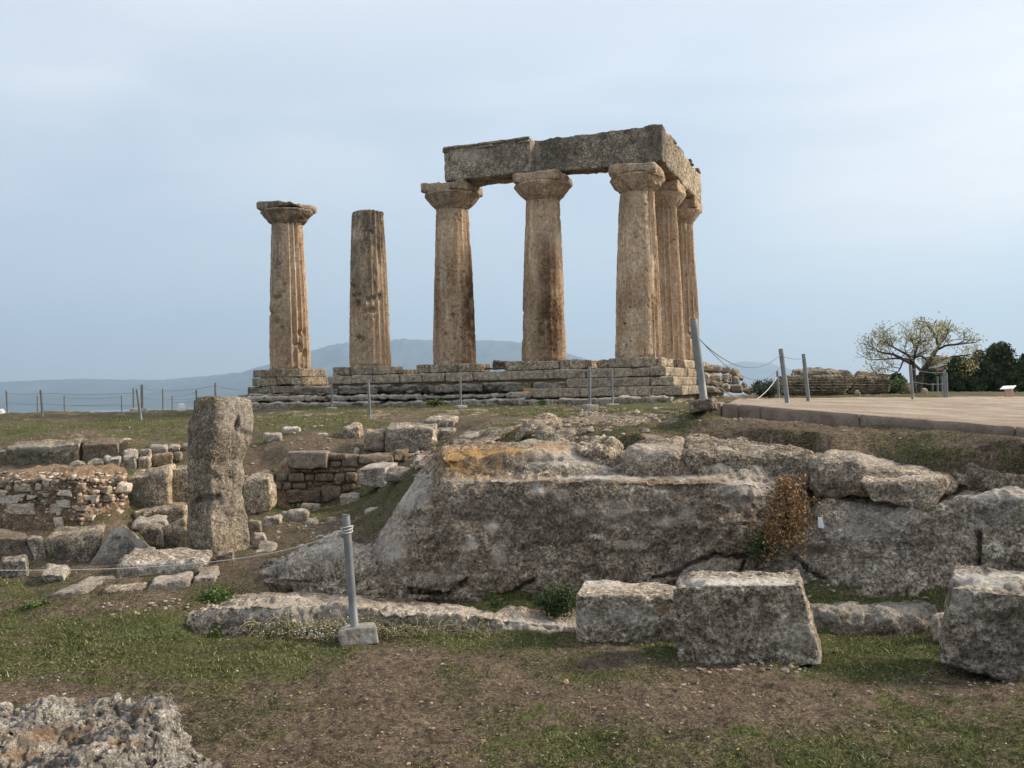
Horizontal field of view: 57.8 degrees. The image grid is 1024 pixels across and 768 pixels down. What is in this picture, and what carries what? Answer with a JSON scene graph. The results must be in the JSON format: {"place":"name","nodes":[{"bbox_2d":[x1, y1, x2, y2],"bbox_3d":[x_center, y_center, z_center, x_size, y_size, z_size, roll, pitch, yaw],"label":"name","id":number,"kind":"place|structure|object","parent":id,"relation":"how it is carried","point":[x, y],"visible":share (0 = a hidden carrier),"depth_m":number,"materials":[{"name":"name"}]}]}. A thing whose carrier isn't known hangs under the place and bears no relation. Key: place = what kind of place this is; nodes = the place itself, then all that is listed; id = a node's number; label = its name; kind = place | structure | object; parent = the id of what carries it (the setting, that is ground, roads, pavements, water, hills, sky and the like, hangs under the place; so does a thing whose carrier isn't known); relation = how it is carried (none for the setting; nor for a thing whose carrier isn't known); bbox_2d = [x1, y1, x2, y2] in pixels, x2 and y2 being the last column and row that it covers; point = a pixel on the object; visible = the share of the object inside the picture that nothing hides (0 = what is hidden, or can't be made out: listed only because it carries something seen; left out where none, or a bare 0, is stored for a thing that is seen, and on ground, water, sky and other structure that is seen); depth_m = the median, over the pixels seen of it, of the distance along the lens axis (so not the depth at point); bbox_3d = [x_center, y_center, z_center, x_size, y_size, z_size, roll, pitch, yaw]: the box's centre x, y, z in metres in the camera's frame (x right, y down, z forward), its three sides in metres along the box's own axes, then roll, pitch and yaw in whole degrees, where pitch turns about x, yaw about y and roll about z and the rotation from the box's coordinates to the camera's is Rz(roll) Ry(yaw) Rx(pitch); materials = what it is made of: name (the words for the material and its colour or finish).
{"place":"outdoors","nodes":[
{"label":"outdoors","id":0,"kind":"place"},
{"bbox_2d":[0,384,330,411],"bbox_3d":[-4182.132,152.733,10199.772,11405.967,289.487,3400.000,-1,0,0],"label":"sea","id":1,"kind":"structure","parent":0,"point":[102,401],"depth_m":9412.22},
{"bbox_2d":[0,338,586,394],"bbox_3d":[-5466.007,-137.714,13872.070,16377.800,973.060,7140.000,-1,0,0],"label":"mountain range","id":2,"kind":"structure","parent":0,"point":[408,354],"depth_m":12696.23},
{"bbox_2d":[5,390,1014,412],"bbox_3d":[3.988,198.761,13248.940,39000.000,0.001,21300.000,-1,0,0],"label":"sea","id":3,"kind":"structure","parent":0,"point":[725,394],"depth_m":8417.09,"materials":[{"name":"blue liquid"}]},
{"bbox_2d":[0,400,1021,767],"bbox_3d":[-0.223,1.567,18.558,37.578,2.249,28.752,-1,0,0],"label":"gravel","id":4,"kind":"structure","parent":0,"point":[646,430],"depth_m":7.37,"materials":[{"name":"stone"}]},
{"bbox_2d":[0,391,1023,767],"bbox_3d":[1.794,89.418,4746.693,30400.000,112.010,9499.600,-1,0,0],"label":"ground","id":5,"kind":"structure","parent":0,"point":[998,453],"depth_m":7.22,"materials":[{"name":"plant"}]},
{"bbox_2d":[1,554,28,577],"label":"rock","id":6,"kind":"object","parent":5,"relation":"on","point":[19,562],"visible":0.88,"depth_m":11.30,"materials":[{"name":"grey stone"}]},
{"bbox_2d":[0,529,33,560],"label":"rock","id":7,"kind":"object","parent":5,"relation":"on","point":[13,543],"visible":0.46,"depth_m":12.63,"materials":[{"name":"grey stone"}]},
{"bbox_2d":[21,596,48,608],"bbox_3d":[-5.024,2.333,9.770,0.259,0.149,0.288,-1,0,0],"label":"plant","id":8,"kind":"object","parent":5,"relation":"on","point":[30,605],"visible":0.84,"depth_m":9.74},
{"bbox_2d":[27,535,46,560],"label":"rock","id":9,"kind":"object","parent":5,"relation":"on","point":[36,546],"visible":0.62,"depth_m":12.44,"materials":[{"name":"grey stone"}]},
{"bbox_2d":[6,436,84,464],"bbox_3d":[-9.864,1.482,19.642,1.764,0.695,0.930,-1,0,0],"label":"edge stone","id":10,"kind":"object","parent":5,"relation":"on","point":[53,451],"visible":0.69,"depth_m":19.23,"materials":[{"name":"stone"}]},
{"bbox_2d":[41,563,70,582],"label":"rock","id":11,"kind":"object","parent":5,"relation":"on","point":[51,576],"visible":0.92,"depth_m":10.98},
{"bbox_2d":[0,463,132,529],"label":"rubble wall","id":12,"kind":"structure","parent":5,"relation":"on","point":[51,496],"depth_m":14.28,"materials":[{"name":"stone"}]},
{"bbox_2d":[43,523,105,561],"bbox_3d":[-6.053,2.299,12.932,0.782,0.603,0.915,-1,0,-14],"label":"hewn block","id":13,"kind":"object","parent":5,"relation":"on","point":[75,544],"depth_m":12.56,"materials":[{"name":"stone"}]},
{"bbox_2d":[51,575,115,597],"bbox_3d":[-4.842,2.367,10.539,0.313,0.246,0.887,-1,0,4],"label":"rock","id":14,"kind":"object","parent":5,"relation":"on","point":[88,584],"visible":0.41,"depth_m":10.34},
{"bbox_2d":[82,437,121,461],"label":"edge stone","id":15,"kind":"object","parent":5,"relation":"on","point":[97,447],"visible":0.57,"depth_m":19.32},
{"bbox_2d":[0,692,221,767],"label":"boulder","id":16,"kind":"object","parent":5,"relation":"on","point":[116,730],"visible":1,"depth_m":4.56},
{"bbox_2d":[103,455,120,465],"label":"edge stone","id":17,"kind":"object","parent":5,"relation":"on","point":[108,459],"visible":0.48,"depth_m":17.68,"materials":[{"name":"grey stone"}]},
{"bbox_2d":[90,526,148,563],"bbox_3d":[-5.322,2.221,12.636,1.113,0.526,0.674,-1,0,0],"label":"rock","id":18,"kind":"object","parent":5,"relation":"on","point":[116,545],"visible":0.66,"depth_m":12.41,"materials":[{"name":"grey stone"}]},
{"bbox_2d":[102,582,146,593],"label":"rock","id":19,"kind":"object","parent":5,"relation":"on","point":[120,588],"visible":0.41,"depth_m":10.31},
{"bbox_2d":[123,450,138,468],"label":"edge stone","id":20,"kind":"object","parent":5,"relation":"on","point":[130,459],"visible":0.91,"depth_m":18.05,"materials":[{"name":"grey stone"}]},
{"bbox_2d":[137,456,151,468],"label":"edge stone","id":21,"kind":"object","parent":5,"relation":"on","point":[144,462],"visible":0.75,"depth_m":18.11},
{"bbox_2d":[131,514,168,530],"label":"rock","id":22,"kind":"object","parent":5,"relation":"on","point":[157,518],"visible":0.79,"depth_m":14.38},
{"bbox_2d":[126,463,175,506],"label":"hewn block","id":23,"kind":"structure","parent":5,"relation":"on","point":[152,487],"depth_m":15.31,"materials":[{"name":"stone"}]},
{"bbox_2d":[138,523,165,548],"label":"rock","id":24,"kind":"object","parent":5,"relation":"on","point":[152,534],"visible":0.91,"depth_m":12.96,"materials":[{"name":"grey stone"}]},
{"bbox_2d":[149,444,167,455],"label":"edge stone","id":25,"kind":"object","parent":5,"relation":"on","point":[158,448],"visible":0.56,"depth_m":19.20,"materials":[{"name":"grey stone"}]},
{"bbox_2d":[133,502,187,523],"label":"hewn block","id":26,"kind":"structure","parent":5,"relation":"on","point":[174,511],"depth_m":14.92,"materials":[{"name":"stone"}]},
{"bbox_2d":[152,452,173,466],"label":"edge stone","id":27,"kind":"object","parent":5,"relation":"on","point":[163,459],"visible":0.84,"depth_m":18.50,"materials":[{"name":"stone"}]},
{"bbox_2d":[116,547,212,576],"bbox_3d":[-4.261,2.289,11.371,1.204,0.481,0.976,-1,0,-7],"label":"rock","id":28,"kind":"object","parent":5,"relation":"on","point":[178,556],"visible":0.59,"depth_m":11.00,"materials":[{"name":"grey stone"}]},
{"bbox_2d":[147,516,186,548],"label":"rock","id":29,"kind":"object","parent":5,"relation":"on","point":[175,534],"visible":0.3,"depth_m":13.04,"materials":[{"name":"stone"}]},
{"bbox_2d":[148,571,193,589],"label":"rock","id":30,"kind":"object","parent":5,"relation":"on","point":[182,580],"visible":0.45,"depth_m":10.37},
{"bbox_2d":[173,465,190,504],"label":"hewn block","id":31,"kind":"structure","parent":5,"relation":"on","point":[181,493],"depth_m":15.49,"materials":[{"name":"stone"}]},
{"bbox_2d":[193,565,219,582],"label":"rock","id":32,"kind":"object","parent":5,"relation":"on","point":[208,574],"visible":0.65,"depth_m":10.76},
{"bbox_2d":[191,582,236,604],"bbox_3d":[-3.208,2.265,9.988,0.474,0.256,0.594,-1,0,0],"label":"plant","id":33,"kind":"object","parent":5,"relation":"on","point":[217,596],"visible":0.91,"depth_m":9.90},
{"bbox_2d":[205,625,223,638],"bbox_3d":[-2.820,2.367,8.788,0.194,0.205,0.219,-1,0,0],"label":"plant","id":34,"kind":"object","parent":5,"relation":"on","point":[215,632],"visible":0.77,"depth_m":8.74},
{"bbox_2d":[186,396,253,554],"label":"standing pillar","id":35,"kind":"structure","parent":5,"relation":"on","point":[220,430],"depth_m":12.46,"materials":[{"name":"grey stone"}]},
{"bbox_2d":[216,548,234,562],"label":"rock","id":36,"kind":"object","parent":5,"relation":"on","point":[228,554],"visible":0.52,"depth_m":11.59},
{"bbox_2d":[248,519,261,535],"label":"stone","id":37,"kind":"object","parent":5,"relation":"on","point":[254,526],"visible":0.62,"depth_m":13.40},
{"bbox_2d":[250,532,266,544],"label":"stone","id":38,"kind":"object","parent":5,"relation":"on","point":[256,537],"visible":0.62,"depth_m":12.97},
{"bbox_2d":[244,472,276,513],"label":"hewn block","id":39,"kind":"structure","parent":5,"relation":"on","point":[260,492],"depth_m":15.31,"materials":[{"name":"stone"}]},
{"bbox_2d":[255,540,277,552],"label":"rock","id":40,"kind":"object","parent":5,"relation":"on","point":[266,546],"visible":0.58,"depth_m":12.57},
{"bbox_2d":[263,432,282,442],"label":"stone","id":41,"kind":"object","parent":5,"relation":"on","point":[268,437],"visible":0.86,"depth_m":19.30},
{"bbox_2d":[264,514,282,526],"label":"stone","id":42,"kind":"object","parent":5,"relation":"on","point":[272,520],"visible":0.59,"depth_m":14.02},
{"bbox_2d":[287,508,309,522],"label":"stone","id":43,"kind":"object","parent":5,"relation":"on","point":[301,515],"visible":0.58,"depth_m":14.39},
{"bbox_2d":[259,531,377,596],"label":"bedrock slope","id":44,"kind":"structure","parent":5,"relation":"on","point":[318,567],"depth_m":10.59,"materials":[{"name":"grey stone"}]},
{"bbox_2d":[243,448,414,508],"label":"coursed wall","id":45,"kind":"structure","parent":5,"relation":"on","point":[306,476],"depth_m":16.81,"materials":[{"name":"brown stone"}]},
{"bbox_2d":[340,492,360,504],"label":"stone","id":46,"kind":"object","parent":5,"relation":"on","point":[346,498],"visible":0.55,"depth_m":15.91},
{"bbox_2d":[342,422,363,438],"bbox_3d":[-3.346,0.999,19.508,0.422,0.392,0.645,-1,0,0],"label":"hewn block","id":47,"kind":"object","parent":5,"relation":"on","point":[353,430],"depth_m":19.22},
{"bbox_2d":[338,514,378,646],"bbox_3d":[-1.409,1.788,8.409,0.362,1.235,0.334,-1,0,-13],"label":"rope post","id":48,"kind":"object","parent":5,"relation":"on","point":[354,632],"visible":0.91,"depth_m":8.30,"materials":[{"name":"metal"}]},
{"bbox_2d":[0,525,352,570],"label":"rope","id":49,"kind":"object","parent":48,"relation":"attached to","point":[336,533],"visible":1,"depth_m":8.93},
{"bbox_2d":[364,428,384,451],"bbox_3d":[-2.738,1.121,18.535,0.491,0.454,0.677,-1,0,0],"label":"hewn block","id":50,"kind":"object","parent":5,"relation":"on","point":[374,440],"depth_m":18.27,"materials":[{"name":"grey stone"}]},
{"bbox_2d":[237,610,513,643],"bbox_3d":[-1.262,2.212,8.603,2.567,0.314,0.514,-1,0,0],"label":"trailing weed","id":51,"kind":"object","parent":5,"relation":"on","point":[333,633],"visible":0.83,"depth_m":8.59,"materials":[{"name":"green plant"}]},
{"bbox_2d":[357,462,397,486],"bbox_3d":[-2.299,1.554,15.999,0.854,0.391,0.635,-1,0,34],"label":"cube block","id":52,"kind":"object","parent":5,"relation":"on","point":[372,474],"depth_m":15.74,"materials":[{"name":"grey stone"}]},
{"bbox_2d":[185,592,575,637],"bbox_3d":[-1.217,2.472,9.764,4.690,0.757,1.878,-1,0,0],"label":"bedrock shelf","id":53,"kind":"object","parent":5,"relation":"on","point":[232,611],"visible":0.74,"depth_m":8.99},
{"bbox_2d":[526,580,578,619],"bbox_3d":[0.430,2.167,9.330,0.590,0.382,0.557,-1,0,0],"label":"shrub","id":54,"kind":"object","parent":53,"relation":"on","point":[558,604],"visible":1,"depth_m":9.24,"materials":[{"name":"green plant"}]},
{"bbox_2d":[384,466,409,481],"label":"rock","id":55,"kind":"object","parent":5,"relation":"on","point":[396,474],"visible":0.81,"depth_m":14.60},
{"bbox_2d":[385,422,437,452],"bbox_3d":[-1.979,1.082,18.333,0.995,0.655,0.751,-1,0,0],"label":"hewn block","id":56,"kind":"object","parent":5,"relation":"on","point":[411,437],"depth_m":18.01,"materials":[{"name":"grey stone"}]},
{"bbox_2d":[424,415,458,428],"bbox_3d":[-1.494,0.882,19.705,0.704,0.427,0.636,-1,0,0],"label":"hewn block","id":57,"kind":"object","parent":5,"relation":"on","point":[445,421],"depth_m":19.42,"materials":[{"name":"grey stone"}]},
{"bbox_2d":[437,427,455,439],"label":"hewn block","id":58,"kind":"object","parent":5,"relation":"on","point":[443,433],"depth_m":18.60,"materials":[{"name":"grey stone"}]},
{"bbox_2d":[415,418,531,472],"bbox_3d":[-0.553,0.942,14.220,0.924,0.758,2.484,-1,0,23],"label":"rock","id":59,"kind":"object","parent":5,"relation":"on","point":[499,433],"visible":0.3,"depth_m":14.39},
{"bbox_2d":[238,357,730,408],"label":"stepped platform","id":60,"kind":"structure","parent":5,"relation":"on","point":[637,380],"depth_m":34.61,"materials":[{"name":"stone"}]},
{"bbox_2d":[256,200,316,369],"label":"column","id":61,"kind":"structure","parent":60,"relation":"on","point":[289,343],"depth_m":38.69,"materials":[{"name":"beige stone"}]},
{"bbox_2d":[349,209,390,366],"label":"column","id":62,"kind":"structure","parent":60,"relation":"on","point":[369,333],"depth_m":37.34,"materials":[{"name":"beige stone"}]},
{"bbox_2d":[420,179,482,364],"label":"column","id":63,"kind":"structure","parent":60,"relation":"on","point":[452,204],"depth_m":35.94,"materials":[{"name":"beige stone"}]},
{"bbox_2d":[471,177,512,186],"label":"architrave beam","id":64,"kind":"structure","parent":63,"relation":"on","point":[492,182],"depth_m":36.14,"materials":[{"name":"brown stone"}]},
{"bbox_2d":[512,169,572,361],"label":"column","id":65,"kind":"structure","parent":60,"relation":"on","point":[542,193],"depth_m":34.57,"materials":[{"name":"beige stone"}]},
{"bbox_2d":[442,136,535,182],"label":"architrave beam","id":66,"kind":"structure","parent":65,"relation":"on","point":[493,160],"depth_m":35.21,"materials":[{"name":"grey stone"}]},
{"bbox_2d":[534,124,666,174],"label":"architrave beam","id":67,"kind":"structure","parent":65,"relation":"on","point":[599,152],"depth_m":34.21,"materials":[{"name":"grey stone"}]},
{"bbox_2d":[608,162,665,357],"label":"column","id":68,"kind":"structure","parent":60,"relation":"on","point":[636,186],"depth_m":33.20,"materials":[{"name":"beige stone"}]},
{"bbox_2d":[655,179,685,359],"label":"column","id":69,"kind":"structure","parent":60,"relation":"on","point":[670,195],"depth_m":36.75,"materials":[{"name":"beige stone"}]},
{"bbox_2d":[660,133,683,183],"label":"architrave beam","id":70,"kind":"structure","parent":69,"relation":"on","point":[672,168],"depth_m":35.44,"materials":[{"name":"stone"}]},
{"bbox_2d":[676,197,702,361],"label":"column","id":71,"kind":"structure","parent":60,"relation":"on","point":[689,211],"depth_m":40.33,"materials":[{"name":"beige stone"}]},
{"bbox_2d":[682,156,701,203],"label":"architrave beam","id":72,"kind":"structure","parent":71,"relation":"on","point":[691,183],"depth_m":39.08,"materials":[{"name":"stone"}]},
{"bbox_2d":[704,364,721,373],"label":"ruin block","id":73,"kind":"structure","parent":60,"relation":"on","point":[710,369],"depth_m":38.08,"materials":[{"name":"stone"}]},
{"bbox_2d":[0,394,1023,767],"bbox_3d":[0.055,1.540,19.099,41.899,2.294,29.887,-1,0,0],"label":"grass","id":74,"kind":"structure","parent":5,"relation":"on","point":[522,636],"depth_m":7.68,"materials":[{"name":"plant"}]},
{"bbox_2d":[0,586,1023,767],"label":"leaf litter","id":75,"kind":"object","parent":5,"relation":"on","point":[545,713],"visible":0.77,"depth_m":6.45,"materials":[{"name":"brown plant"}]},
{"bbox_2d":[515,413,561,440],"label":"rock","id":76,"kind":"object","parent":5,"relation":"on","point":[530,427],"visible":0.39,"depth_m":13.95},
{"bbox_2d":[534,422,577,443],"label":"rock","id":77,"kind":"object","parent":5,"relation":"on","point":[552,431],"visible":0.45,"depth_m":12.33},
{"bbox_2d":[356,438,811,603],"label":"rock wall","id":78,"kind":"structure","parent":5,"relation":"on","point":[466,522],"depth_m":10.14,"materials":[{"name":"stone"}]},
{"bbox_2d":[741,473,826,567],"bbox_3d":[3.154,1.308,10.399,0.859,1.251,2.061,-1,0,26],"label":"dried vine","id":79,"kind":"object","parent":78,"relation":"attached to","point":[784,503],"visible":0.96,"depth_m":9.70,"materials":[{"name":"orange plant"}]},
{"bbox_2d":[581,366,597,410],"bbox_3d":[1.884,0.162,22.581,0.346,1.196,0.306,-1,0,-19],"label":"rope post","id":80,"kind":"object","parent":5,"relation":"on","point":[590,406],"visible":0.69,"depth_m":22.55,"materials":[{"name":"metal"}]},
{"bbox_2d":[575,434,623,467],"bbox_3d":[1.081,0.877,11.398,0.623,0.498,0.938,-1,0,15],"label":"rock","id":81,"kind":"object","parent":5,"relation":"on","point":[604,449],"visible":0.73,"depth_m":11.10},
{"bbox_2d":[576,579,676,643],"bbox_3d":[1.083,2.093,8.562,0.937,0.490,0.736,-1,0,10],"label":"hewn block","id":82,"kind":"object","parent":5,"relation":"on","point":[607,611],"depth_m":8.24,"materials":[{"name":"grey stone"}]},
{"bbox_2d":[625,435,684,476],"bbox_3d":[1.748,0.896,11.137,0.715,0.506,1.249,-1,0,11],"label":"rock","id":83,"kind":"object","parent":5,"relation":"on","point":[660,457],"visible":0.78,"depth_m":10.61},
{"bbox_2d":[689,318,717,413],"bbox_3d":[2.614,-0.241,12.732,0.358,1.304,0.565,-1,0,16],"label":"rope post","id":84,"kind":"object","parent":5,"relation":"on","point":[704,403],"visible":0.97,"depth_m":12.55,"materials":[{"name":"metal"}]},
{"bbox_2d":[673,569,821,665],"bbox_3d":[1.957,1.956,7.685,1.306,0.767,0.506,-1,0,0],"label":"hewn block","id":85,"kind":"object","parent":5,"relation":"on","point":[724,617],"depth_m":7.48,"materials":[{"name":"grey stone"}]},
{"bbox_2d":[681,433,814,489],"bbox_3d":[2.846,0.925,11.234,1.824,0.629,1.381,-1,0,0],"label":"rock","id":86,"kind":"object","parent":5,"relation":"on","point":[700,450],"visible":0.61,"depth_m":10.64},
{"bbox_2d":[748,378,782,397],"bbox_3d":[8.455,0.146,30.991,1.094,0.715,1.824,-1,0,0],"label":"shrub","id":87,"kind":"object","parent":5,"relation":"on","point":[759,388],"visible":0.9,"depth_m":30.69,"materials":[{"name":"green plant"}]},
{"bbox_2d":[779,349,789,402],"bbox_3d":[5.001,-0.048,17.006,0.206,1.205,0.088,-1,0,0],"label":"rope post","id":88,"kind":"object","parent":5,"relation":"on","point":[784,376],"visible":0.79,"depth_m":16.97,"materials":[{"name":"metal"}]},
{"bbox_2d":[802,354,809,400],"bbox_3d":[6.159,-0.035,19.401,0.177,1.196,0.080,-1,0,0],"label":"rope post","id":89,"kind":"object","parent":5,"relation":"on","point":[805,372],"visible":0.8,"depth_m":19.37,"materials":[{"name":"metal"}]},
{"bbox_2d":[779,374,890,395],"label":"stone wall","id":90,"kind":"structure","parent":5,"relation":"on","point":[834,384],"depth_m":33.53,"materials":[{"name":"stone"}]},
{"bbox_2d":[791,367,851,375],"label":"fallen slab","id":91,"kind":"structure","parent":90,"relation":"on","point":[811,371],"depth_m":34.51,"materials":[{"name":"grey stone"}]},
{"bbox_2d":[712,402,1023,436],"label":"kerb","id":92,"kind":"structure","parent":5,"relation":"on","point":[732,411],"depth_m":11.82,"materials":[{"name":"grey concrete"}]},
{"bbox_2d":[810,600,942,636],"bbox_3d":[3.456,2.267,8.966,1.492,0.414,1.186,-1,0,16],"label":"bedrock shelf","id":93,"kind":"object","parent":5,"relation":"on","point":[886,618],"visible":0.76,"depth_m":8.55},
{"bbox_2d":[766,486,1023,599],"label":"rock wall","id":94,"kind":"structure","parent":5,"relation":"on","point":[870,548],"depth_m":9.50,"materials":[{"name":"grey stone"}]},
{"bbox_2d":[807,452,861,498],"bbox_3d":[3.786,1.010,10.797,0.633,0.570,1.125,-1,0,23],"label":"capstone","id":95,"kind":"object","parent":94,"relation":"on","point":[817,488],"visible":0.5,"depth_m":10.42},
{"bbox_2d":[817,449,957,496],"bbox_3d":[4.308,0.976,10.610,1.469,0.536,1.319,-1,0,29],"label":"capstone","id":96,"kind":"object","parent":94,"relation":"on","point":[833,473],"visible":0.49,"depth_m":10.26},
{"bbox_2d":[859,473,950,509],"bbox_3d":[4.329,1.103,10.287,0.917,0.482,1.200,-1,0,19],"label":"capstone","id":97,"kind":"object","parent":94,"relation":"on","point":[917,492],"visible":0.69,"depth_m":9.78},
{"bbox_2d":[952,469,966,484],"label":"rock","id":98,"kind":"object","parent":94,"relation":"on","point":[961,479],"visible":0.4,"depth_m":10.03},
{"bbox_2d":[854,311,987,392],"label":"bare tree","id":99,"kind":"object","parent":5,"relation":"on","point":[946,330],"visible":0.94,"depth_m":43.88,"materials":[{"name":"green plant"}]},
{"bbox_2d":[916,367,939,391],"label":"pine tree","id":100,"kind":"object","parent":5,"relation":"on","point":[929,379],"visible":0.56,"depth_m":65.45,"materials":[{"name":"green plant"}]},
{"bbox_2d":[930,612,943,642],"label":"rock","id":101,"kind":"object","parent":5,"relation":"on","point":[936,620],"visible":0.59,"depth_m":8.19,"materials":[{"name":"grey stone"}]},
{"bbox_2d":[934,356,978,391],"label":"pine tree","id":102,"kind":"object","parent":5,"relation":"on","point":[958,381],"visible":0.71,"depth_m":62.28,"materials":[{"name":"green plant"}]},
{"bbox_2d":[938,565,1023,680],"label":"hewn block","id":103,"kind":"object","parent":5,"relation":"on","point":[982,629],"depth_m":7.11,"materials":[{"name":"grey stone"}]},
{"bbox_2d":[965,463,1023,490],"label":"rock","id":104,"kind":"object","parent":5,"relation":"on","point":[979,476],"visible":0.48,"depth_m":9.86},
{"bbox_2d":[970,340,1020,391],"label":"pine tree","id":105,"kind":"object","parent":5,"relation":"on","point":[1000,359],"visible":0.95,"depth_m":59.40,"materials":[{"name":"green plant"}]},
{"bbox_2d":[1010,353,1023,391],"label":"pine tree","id":106,"kind":"object","parent":5,"relation":"on","point":[1018,373],"visible":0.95,"depth_m":57.87,"materials":[{"name":"green plant"}]},
{"bbox_2d":[0,0,1023,384],"label":"sky","id":107,"kind":"structure","parent":0,"point":[860,163],"materials":[{"name":"blue"}]},
{"bbox_2d":[716,361,791,386],"bbox_3d":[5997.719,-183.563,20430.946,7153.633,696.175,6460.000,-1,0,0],"label":"distant mountain","id":108,"kind":"structure","parent":0,"point":[765,371],"depth_m":19007.15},
{"bbox_2d":[725,396,1023,426],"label":"path","id":109,"kind":"structure","parent":0,"point":[996,410],"depth_m":16.24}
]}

